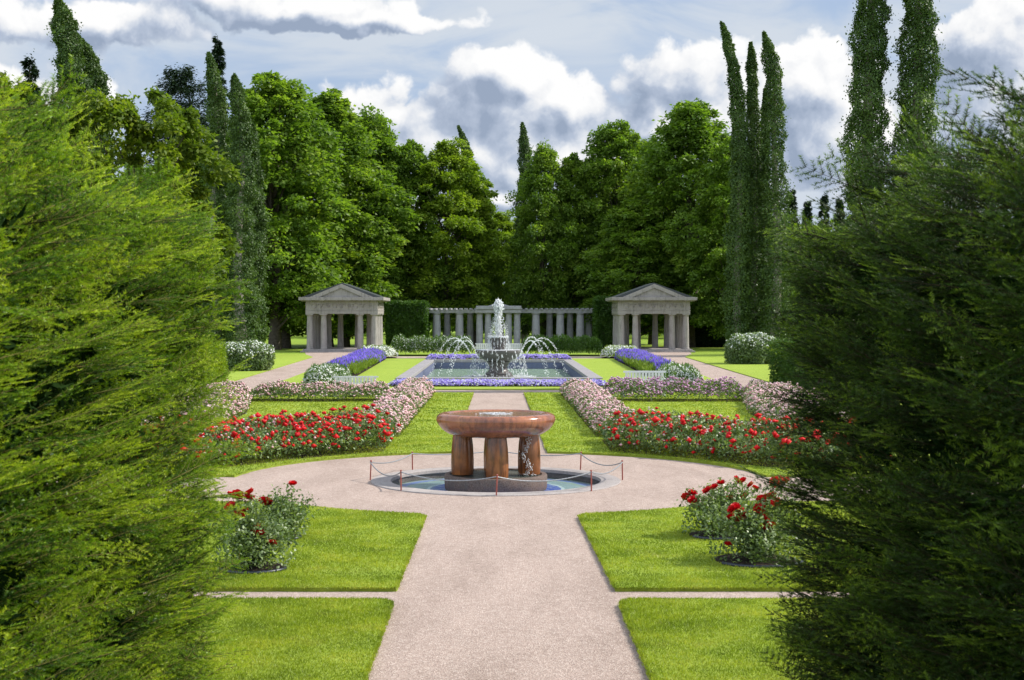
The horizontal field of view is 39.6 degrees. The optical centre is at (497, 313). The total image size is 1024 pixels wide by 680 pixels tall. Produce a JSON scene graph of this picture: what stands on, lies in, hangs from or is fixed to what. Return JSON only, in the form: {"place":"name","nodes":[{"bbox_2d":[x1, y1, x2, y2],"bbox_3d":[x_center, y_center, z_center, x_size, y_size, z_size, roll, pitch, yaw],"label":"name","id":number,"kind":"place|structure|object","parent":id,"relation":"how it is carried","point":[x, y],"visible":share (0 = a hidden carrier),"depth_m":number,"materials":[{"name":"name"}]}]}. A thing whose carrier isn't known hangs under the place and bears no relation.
{"place":"outdoors","nodes":[
{"label":"outdoors","id":0,"kind":"place"},
{"bbox_2d":[27,392,472,476],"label":"lawn","id":1,"kind":"structure","parent":0,"point":[333,458],"depth_m":35.58,"materials":[{"name":"green plant"}]},
{"bbox_2d":[31,85,246,397],"bbox_3d":[-12.065,-2.240,45.974,7.774,10.502,7.378,0,0,0],"label":"maple tree","id":2,"kind":"object","parent":1,"relation":"on","point":[186,151],"visible":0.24,"depth_m":45.49,"materials":[{"name":"green plant"}]},
{"bbox_2d":[52,337,228,400],"bbox_3d":[-12.598,1.966,49.496,6.098,2.382,4.010,0,0,0],"label":"clipped hedge","id":3,"kind":"object","parent":1,"relation":"on","point":[222,352],"visible":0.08,"depth_m":49.20,"materials":[{"name":"green plant"}]},
{"bbox_2d":[144,379,253,422],"bbox_3d":[-8.619,2.594,42.543,2.495,0.852,13.409,0,0,-4],"label":"flower bed","id":4,"kind":"object","parent":1,"relation":"on","point":[244,400],"visible":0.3,"depth_m":41.81,"materials":[{"name":"pink plant"}]},
{"bbox_2d":[121,404,400,468],"bbox_3d":[-4.622,2.524,29.753,8.304,0.984,3.167,0,0,-39],"label":"flower bed","id":5,"kind":"object","parent":1,"relation":"on","point":[264,430],"visible":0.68,"depth_m":29.52,"materials":[{"name":"red plant"}]},
{"bbox_2d":[250,379,389,401],"bbox_3d":[-6.002,2.609,48.500,4.959,0.749,1.994,0,0,0],"label":"flower bed","id":6,"kind":"object","parent":1,"relation":"on","point":[369,388],"visible":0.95,"depth_m":47.97,"materials":[{"name":"pink plant"}]},
{"bbox_2d":[333,376,378,395],"bbox_3d":[-5.008,2.578,50.529,1.610,0.744,0.642,0,0,0],"label":"garden bench","id":7,"kind":"object","parent":1,"relation":"on","point":[354,377],"visible":0.31,"depth_m":50.22,"materials":[{"name":"white paint"}]},
{"bbox_2d":[364,376,435,436],"bbox_3d":[-2.949,2.617,43.078,1.509,0.783,18.631,0,0,0],"label":"flower bed","id":8,"kind":"object","parent":1,"relation":"on","point":[402,401],"visible":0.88,"depth_m":40.72,"materials":[{"name":"pink plant"}]},
{"bbox_2d":[106,501,425,591],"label":"lawn","id":9,"kind":"structure","parent":0,"point":[312,589],"depth_m":16.79,"materials":[{"name":"green plant"}]},
{"bbox_2d":[208,487,304,573],"bbox_3d":[-2.803,2.491,16.500,1.082,0.978,0.994,0,0,-33],"label":"rose bush","id":10,"kind":"object","parent":9,"relation":"on","point":[255,540],"visible":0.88,"depth_m":16.37,"materials":[{"name":"green plant"}]},
{"bbox_2d":[245,480,325,540],"bbox_3d":[-2.880,2.588,18.780,1.013,0.785,1.119,0,0,30],"label":"rose bush","id":11,"kind":"object","parent":9,"relation":"on","point":[297,514],"visible":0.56,"depth_m":18.66,"materials":[{"name":"green plant"}]},
{"bbox_2d":[226,354,311,380],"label":"lawn","id":12,"kind":"structure","parent":0,"point":[281,360],"depth_m":84.01,"materials":[{"name":"green plant"}]},
{"bbox_2d":[14,48,44,124],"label":"fir tree","id":13,"kind":"object","parent":12,"relation":"on","point":[30,75],"visible":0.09,"depth_m":69.83,"materials":[{"name":"green plant"}]},
{"bbox_2d":[44,0,98,187],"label":"columnar poplar","id":14,"kind":"object","parent":12,"relation":"on","point":[63,24],"visible":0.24,"depth_m":61.66,"materials":[{"name":"green plant"}]},
{"bbox_2d":[78,33,117,186],"bbox_3d":[-17.672,-4.733,62.928,3.582,15.479,3.451,0,0,0],"label":"columnar poplar","id":15,"kind":"object","parent":12,"relation":"on","point":[96,72],"visible":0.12,"depth_m":62.73,"materials":[{"name":"green plant"}]},
{"bbox_2d":[193,51,235,341],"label":"columnar poplar","id":16,"kind":"object","parent":12,"relation":"on","point":[216,116],"visible":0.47,"depth_m":97.57,"materials":[{"name":"green plant"}]},
{"bbox_2d":[213,73,278,341],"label":"columnar poplar","id":17,"kind":"object","parent":12,"relation":"on","point":[240,151],"visible":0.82,"depth_m":96.45,"materials":[{"name":"green plant"}]},
{"bbox_2d":[223,340,274,370],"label":"flowering shrub","id":18,"kind":"object","parent":12,"relation":"on","point":[241,351],"visible":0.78,"depth_m":73.09,"materials":[{"name":"green plant"}]},
{"bbox_2d":[242,122,274,343],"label":"columnar poplar","id":19,"kind":"object","parent":12,"relation":"on","point":[259,227],"visible":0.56,"depth_m":98.69,"materials":[{"name":"green plant"}]},
{"bbox_2d":[157,598,391,679],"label":"lawn","id":20,"kind":"structure","parent":0,"point":[326,653],"depth_m":12.60,"materials":[{"name":"green plant"}]},
{"bbox_2d":[0,53,260,679],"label":"spruce hedge","id":21,"kind":"object","parent":20,"relation":"on","point":[68,527],"visible":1,"depth_m":7.51,"materials":[{"name":"green plant"}]},
{"bbox_2d":[234,352,351,389],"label":"gravel path","id":22,"kind":"structure","parent":0,"point":[288,371],"depth_m":74.63,"materials":[{"name":"beige gravel"}]},
{"bbox_2d":[262,358,728,389],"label":"lawn","id":23,"kind":"structure","parent":0,"point":[388,370],"depth_m":72.41,"materials":[{"name":"green plant"}]},
{"bbox_2d":[302,362,352,386],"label":"flower bed","id":24,"kind":"object","parent":23,"relation":"on","point":[325,371],"visible":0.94,"depth_m":57.98,"materials":[{"name":"white plant"}]},
{"bbox_2d":[329,346,386,375],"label":"flower bed","id":25,"kind":"object","parent":23,"relation":"on","point":[360,361],"visible":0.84,"depth_m":74.90,"materials":[{"name":"purple plant"}]},
{"bbox_2d":[359,344,397,358],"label":"flower bed","id":26,"kind":"object","parent":23,"relation":"on","point":[390,350],"visible":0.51,"depth_m":93.89,"materials":[{"name":"white plant"}]},
{"bbox_2d":[388,378,605,386],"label":"flower bed","id":27,"kind":"object","parent":23,"relation":"on","point":[498,382],"visible":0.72,"depth_m":57.59,"materials":[{"name":"purple plant"}]},
{"bbox_2d":[425,353,570,358],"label":"flower bed","id":28,"kind":"object","parent":23,"relation":"on","point":[474,356],"visible":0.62,"depth_m":89.99,"materials":[{"name":"purple plant"}]},
{"bbox_2d":[600,344,636,358],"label":"flower bed","id":29,"kind":"object","parent":23,"relation":"on","point":[608,350],"visible":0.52,"depth_m":93.87,"materials":[{"name":"white plant"}]},
{"bbox_2d":[614,347,671,375],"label":"flower bed","id":30,"kind":"object","parent":23,"relation":"on","point":[636,359],"visible":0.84,"depth_m":74.90,"materials":[{"name":"purple plant"}]},
{"bbox_2d":[654,361,703,382],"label":"flower bed","id":31,"kind":"object","parent":23,"relation":"on","point":[686,370],"visible":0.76,"depth_m":58.00,"materials":[{"name":"white plant"}]},
{"bbox_2d":[387,356,613,357],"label":"gravel path","id":32,"kind":"structure","parent":0,"point":[570,356],"depth_m":99.09,"materials":[{"name":"beige gravel"}]},
{"bbox_2d":[0,0,1023,282],"label":"sky","id":33,"kind":"structure","parent":0,"point":[562,69],"materials":[{"name":"white"}]},
{"bbox_2d":[88,390,972,679],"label":"gravel court","id":34,"kind":"object","parent":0,"point":[504,588],"visible":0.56,"depth_m":16.72,"materials":[{"name":"beige gravel"}]},
{"bbox_2d":[371,409,620,495],"bbox_3d":[-0.030,2.507,25.550,4.480,1.465,4.480,0,0,0],"label":"bowl fountain","id":35,"kind":"object","parent":34,"relation":"on","point":[495,428],"visible":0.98,"depth_m":25.06,"materials":[{"name":"red stone"}]},
{"bbox_2d":[370,451,622,494],"bbox_3d":[-0.020,2.818,25.601,4.228,0.365,4.230,0,0,22],"label":"chain barrier","id":36,"kind":"object","parent":35,"relation":"on","point":[496,476],"visible":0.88,"depth_m":24.46,"materials":[{"name":"brown metal"}]},
{"bbox_2d":[222,326,1017,355],"bbox_3d":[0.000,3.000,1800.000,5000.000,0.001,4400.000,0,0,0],"label":"ground","id":37,"kind":"structure","parent":0,"point":[298,344],"depth_m":120.40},
{"bbox_2d":[0,70,83,405],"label":"maple tree","id":38,"kind":"object","parent":37,"relation":"on","point":[29,93],"visible":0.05,"depth_m":43.68,"materials":[{"name":"green plant"}]},
{"bbox_2d":[118,164,184,315],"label":"lime tree","id":39,"kind":"object","parent":37,"relation":"on","point":[147,171],"visible":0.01,"depth_m":124.02,"materials":[{"name":"green plant"}]},
{"bbox_2d":[140,62,207,177],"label":"pine tree","id":40,"kind":"object","parent":37,"relation":"on","point":[177,85],"visible":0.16,"depth_m":127.32,"materials":[{"name":"green plant"}]},
{"bbox_2d":[171,149,243,326],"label":"lime tree","id":41,"kind":"object","parent":37,"relation":"on","point":[196,169],"visible":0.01,"depth_m":120.12,"materials":[{"name":"green plant"}]},
{"bbox_2d":[204,35,229,330],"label":"fir tree","id":42,"kind":"object","parent":37,"relation":"on","point":[218,52],"visible":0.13,"depth_m":131.79,"materials":[{"name":"green plant"}]},
{"bbox_2d":[188,70,357,349],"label":"lime tree","id":43,"kind":"object","parent":37,"relation":"on","point":[276,105],"visible":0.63,"depth_m":115.58,"materials":[{"name":"green plant"}]},
{"bbox_2d":[261,192,370,347],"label":"lime tree","id":44,"kind":"object","parent":37,"relation":"on","point":[286,337],"visible":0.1,"depth_m":121.27,"materials":[{"name":"green plant"}]},
{"bbox_2d":[298,283,389,351],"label":"garden pavilion","id":45,"kind":"structure","parent":37,"relation":"on","point":[340,300],"depth_m":110.01,"materials":[{"name":"stone"}]},
{"bbox_2d":[270,87,426,346],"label":"lime tree","id":46,"kind":"object","parent":37,"relation":"on","point":[336,109],"visible":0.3,"depth_m":124.08,"materials":[{"name":"green plant"}]},
{"bbox_2d":[303,207,408,346],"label":"lime tree","id":47,"kind":"object","parent":37,"relation":"on","point":[350,327],"visible":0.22,"depth_m":123.88,"materials":[{"name":"green plant"}]},
{"bbox_2d":[336,103,448,326],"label":"lime tree","id":48,"kind":"object","parent":37,"relation":"on","point":[376,123],"visible":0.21,"depth_m":130.68,"materials":[{"name":"green plant"}]},
{"bbox_2d":[384,299,430,345],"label":"clipped hedge","id":49,"kind":"object","parent":37,"relation":"on","point":[407,319],"visible":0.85,"depth_m":120.01,"materials":[{"name":"green plant"}]},
{"bbox_2d":[363,139,471,332],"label":"lime tree","id":50,"kind":"object","parent":37,"relation":"on","point":[411,154],"visible":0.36,"depth_m":130.19,"materials":[{"name":"green plant"}]},
{"bbox_2d":[390,333,473,353],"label":"hedge","id":51,"kind":"object","parent":37,"relation":"on","point":[402,343],"visible":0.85,"depth_m":100.48,"materials":[{"name":"green plant"}]},
{"bbox_2d":[392,136,514,335],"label":"lime tree","id":52,"kind":"object","parent":37,"relation":"on","point":[452,161],"visible":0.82,"depth_m":129.87,"materials":[{"name":"green plant"}]},
{"bbox_2d":[452,125,474,334],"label":"columnar poplar","id":53,"kind":"object","parent":37,"relation":"on","point":[461,134],"visible":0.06,"depth_m":139.77,"materials":[{"name":"green plant"}]},
{"bbox_2d":[438,171,510,344],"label":"lime tree","id":54,"kind":"object","parent":37,"relation":"on","point":[492,286],"visible":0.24,"depth_m":133.18,"materials":[{"name":"green plant"}]},
{"bbox_2d":[475,343,522,353],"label":"garden bench","id":55,"kind":"object","parent":37,"relation":"on","point":[514,345],"visible":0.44,"depth_m":100.84,"materials":[{"name":"white paint"}]},
{"bbox_2d":[395,359,602,378],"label":"pond basin","id":56,"kind":"object","parent":37,"relation":"on","point":[572,367],"visible":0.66,"depth_m":85.73,"materials":[{"name":"stone"}]},
{"bbox_2d":[426,369,570,376],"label":"water","id":57,"kind":"structure","parent":56,"relation":"in","point":[532,372],"depth_m":83.25,"materials":[{"name":"blue liquid"}]},
{"bbox_2d":[430,299,565,376],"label":"tiered fountain","id":58,"kind":"object","parent":57,"relation":"in","point":[498,357],"visible":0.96,"depth_m":76.59,"materials":[{"name":"stone"}]},
{"bbox_2d":[481,209,520,335],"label":"lime tree","id":59,"kind":"object","parent":37,"relation":"on","point":[505,225],"visible":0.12,"depth_m":170.80,"materials":[{"name":"green plant"}]},
{"bbox_2d":[428,304,592,348],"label":"pergola","id":60,"kind":"object","parent":37,"relation":"on","point":[508,311],"visible":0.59,"depth_m":121.68,"materials":[{"name":"grey stone"}]},
{"bbox_2d":[509,122,531,342],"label":"columnar poplar","id":61,"kind":"object","parent":37,"relation":"on","point":[523,141],"visible":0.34,"depth_m":137.64,"materials":[{"name":"green plant"}]},
{"bbox_2d":[487,138,587,336],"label":"lime tree","id":62,"kind":"object","parent":37,"relation":"on","point":[538,188],"visible":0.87,"depth_m":130.43,"materials":[{"name":"green plant"}]},
{"bbox_2d":[259,206,848,336],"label":"woodland","id":63,"kind":"object","parent":37,"relation":"on","point":[431,327],"depth_m":171.36,"materials":[{"name":"green plant"}]},
{"bbox_2d":[521,333,602,354],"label":"hedge","id":64,"kind":"object","parent":37,"relation":"on","point":[576,344],"visible":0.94,"depth_m":100.46,"materials":[{"name":"green plant"}]},
{"bbox_2d":[515,152,615,334],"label":"lime tree","id":65,"kind":"object","parent":37,"relation":"on","point":[573,163],"visible":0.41,"depth_m":130.86,"materials":[{"name":"green plant"}]},
{"bbox_2d":[553,313,592,338],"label":"clipped hedge","id":66,"kind":"object","parent":37,"relation":"on","point":[565,329],"visible":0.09,"depth_m":132.00,"materials":[{"name":"green plant"}]},
{"bbox_2d":[592,295,612,347],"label":"clipped hedge","id":67,"kind":"object","parent":37,"relation":"on","point":[602,321],"visible":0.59,"depth_m":117.52,"materials":[{"name":"green plant"}]},
{"bbox_2d":[558,119,656,323],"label":"lime tree","id":68,"kind":"object","parent":37,"relation":"on","point":[607,168],"visible":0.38,"depth_m":131.15,"materials":[{"name":"green plant"}]},
{"bbox_2d":[564,199,692,345],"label":"lime tree","id":69,"kind":"object","parent":37,"relation":"on","point":[641,233],"visible":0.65,"depth_m":123.22,"materials":[{"name":"green plant"}]},
{"bbox_2d":[605,283,696,351],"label":"garden pavilion","id":70,"kind":"structure","parent":37,"relation":"on","point":[655,300],"depth_m":110.03,"materials":[{"name":"stone"}]},
{"bbox_2d":[615,130,694,344],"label":"lime tree","id":71,"kind":"object","parent":37,"relation":"on","point":[649,335],"visible":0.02,"depth_m":137.60,"materials":[{"name":"green plant"}]},
{"bbox_2d":[609,98,744,347],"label":"lime tree","id":72,"kind":"object","parent":37,"relation":"on","point":[671,161],"visible":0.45,"depth_m":123.97,"materials":[{"name":"green plant"}]},
{"bbox_2d":[694,324,726,346],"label":"clipped hedge","id":73,"kind":"object","parent":37,"relation":"on","point":[703,338],"visible":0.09,"depth_m":126.50,"materials":[{"name":"green plant"}]},
{"bbox_2d":[658,132,789,341],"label":"lime tree","id":74,"kind":"object","parent":37,"relation":"on","point":[710,265],"visible":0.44,"depth_m":118.72,"materials":[{"name":"green plant"}]},
{"bbox_2d":[731,223,853,338],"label":"lime tree","id":75,"kind":"object","parent":37,"relation":"on","point":[805,248],"visible":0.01,"depth_m":116.36,"materials":[{"name":"green plant"}]},
{"bbox_2d":[787,188,803,338],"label":"fir tree","id":76,"kind":"object","parent":37,"relation":"on","point":[793,203],"visible":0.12,"depth_m":164.71,"materials":[{"name":"green plant"}]},
{"bbox_2d":[800,201,813,225],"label":"fir tree","id":77,"kind":"object","parent":37,"relation":"on","point":[807,209],"visible":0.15,"depth_m":165.72,"materials":[{"name":"green plant"}]},
{"bbox_2d":[818,193,831,230],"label":"fir tree","id":78,"kind":"object","parent":37,"relation":"on","point":[824,199],"visible":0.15,"depth_m":166.72,"materials":[{"name":"green plant"}]},
{"bbox_2d":[831,198,845,232],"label":"fir tree","id":79,"kind":"object","parent":37,"relation":"on","point":[839,217],"visible":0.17,"depth_m":167.72,"materials":[{"name":"green plant"}]},
{"bbox_2d":[649,352,765,386],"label":"gravel path","id":80,"kind":"structure","parent":0,"point":[710,371],"depth_m":75.97,"materials":[{"name":"beige gravel"}]},
{"bbox_2d":[525,392,929,476],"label":"lawn","id":81,"kind":"structure","parent":0,"point":[631,455],"depth_m":35.88,"materials":[{"name":"green plant"}]},
{"bbox_2d":[26,391,1023,679],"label":"grass","id":82,"kind":"structure","parent":81,"relation":"on","point":[344,521],"depth_m":15.79,"materials":[{"name":"green plant"}]},
{"bbox_2d":[559,377,633,436],"bbox_3d":[2.947,2.626,43.120,1.498,0.744,18.540,0,0,0],"label":"flower bed","id":83,"kind":"object","parent":81,"relation":"on","point":[593,402],"visible":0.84,"depth_m":40.31,"materials":[{"name":"pink plant"}]},
{"bbox_2d":[622,371,665,395],"bbox_3d":[5.191,2.485,50.529,1.510,0.930,0.642,0,0,0],"label":"garden bench","id":84,"kind":"object","parent":81,"relation":"on","point":[650,374],"visible":0.3,"depth_m":50.22,"materials":[{"name":"white paint"}]},
{"bbox_2d":[602,375,744,401],"bbox_3d":[6.016,2.520,48.489,4.998,0.892,1.965,0,0,0],"label":"flower bed","id":85,"kind":"object","parent":81,"relation":"on","point":[691,387],"visible":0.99,"depth_m":48.03,"materials":[{"name":"pink plant"}]},
{"bbox_2d":[598,407,895,468],"bbox_3d":[4.702,2.481,29.725,8.216,1.009,3.162,0,0,39],"label":"flower bed","id":86,"kind":"object","parent":81,"relation":"on","point":[640,425],"visible":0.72,"depth_m":29.40,"materials":[{"name":"red plant"}]},
{"bbox_2d":[741,379,850,422],"bbox_3d":[8.615,2.604,42.561,2.471,0.811,13.379,0,0,4],"label":"flower bed","id":87,"kind":"object","parent":81,"relation":"on","point":[753,399],"visible":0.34,"depth_m":41.73,"materials":[{"name":"pink plant"}]},
{"bbox_2d":[766,336,892,394],"bbox_3d":[12.783,1.957,50.501,6.101,2.368,4.011,0,0,0],"label":"clipped hedge","id":88,"kind":"object","parent":81,"relation":"on","point":[778,363],"visible":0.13,"depth_m":49.80,"materials":[{"name":"green plant"}]},
{"bbox_2d":[686,354,776,381],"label":"lawn","id":89,"kind":"structure","parent":0,"point":[760,371],"depth_m":79.25,"materials":[{"name":"green plant"}]},
{"bbox_2d":[717,21,757,339],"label":"columnar poplar","id":90,"kind":"object","parent":89,"relation":"on","point":[736,259],"visible":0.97,"depth_m":99.64,"materials":[{"name":"green plant"}]},
{"bbox_2d":[723,331,776,363],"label":"flowering shrub","id":91,"kind":"object","parent":89,"relation":"on","point":[746,348],"visible":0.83,"depth_m":82.91,"materials":[{"name":"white plant"}]},
{"bbox_2d":[740,41,770,332],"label":"columnar poplar","id":92,"kind":"object","parent":89,"relation":"on","point":[754,140],"visible":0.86,"depth_m":100.61,"materials":[{"name":"green plant"}]},
{"bbox_2d":[757,87,772,333],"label":"columnar poplar","id":93,"kind":"object","parent":89,"relation":"on","point":[763,109],"visible":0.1,"depth_m":102.79,"materials":[{"name":"green plant"}]},
{"bbox_2d":[752,30,796,339],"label":"columnar poplar","id":94,"kind":"object","parent":89,"relation":"on","point":[774,114],"visible":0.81,"depth_m":99.59,"materials":[{"name":"green plant"}]},
{"bbox_2d":[829,0,898,337],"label":"columnar poplar","id":95,"kind":"object","parent":89,"relation":"on","point":[872,41],"visible":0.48,"depth_m":57.59,"materials":[{"name":"green plant"}]},
{"bbox_2d":[878,0,945,326],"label":"columnar poplar","id":96,"kind":"object","parent":89,"relation":"on","point":[919,19],"visible":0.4,"depth_m":57.54,"materials":[{"name":"green plant"}]},
{"bbox_2d":[581,501,918,591],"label":"lawn","id":97,"kind":"structure","parent":0,"point":[701,589],"depth_m":16.79,"materials":[{"name":"green plant"}]},
{"bbox_2d":[676,475,760,539],"bbox_3d":[2.910,2.569,18.980,1.184,0.831,1.172,0,0,-18],"label":"rose bush","id":98,"kind":"object","parent":97,"relation":"on","point":[690,496],"visible":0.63,"depth_m":18.82,"materials":[{"name":"green plant"}]},
{"bbox_2d":[701,476,811,567],"bbox_3d":[3.109,2.453,17.079,1.309,1.055,1.601,0,0,0],"label":"rose bush","id":99,"kind":"object","parent":97,"relation":"on","point":[753,532],"visible":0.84,"depth_m":16.85,"materials":[{"name":"green plant"}]},
{"bbox_2d":[624,598,1022,679],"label":"lawn","id":100,"kind":"structure","parent":0,"point":[724,654],"depth_m":12.68,"materials":[{"name":"green plant"}]},
{"bbox_2d":[739,64,1023,679],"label":"spruce hedge","id":101,"kind":"object","parent":100,"relation":"on","point":[948,373],"visible":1,"depth_m":7.34,"materials":[{"name":"green plant"}]}
]}

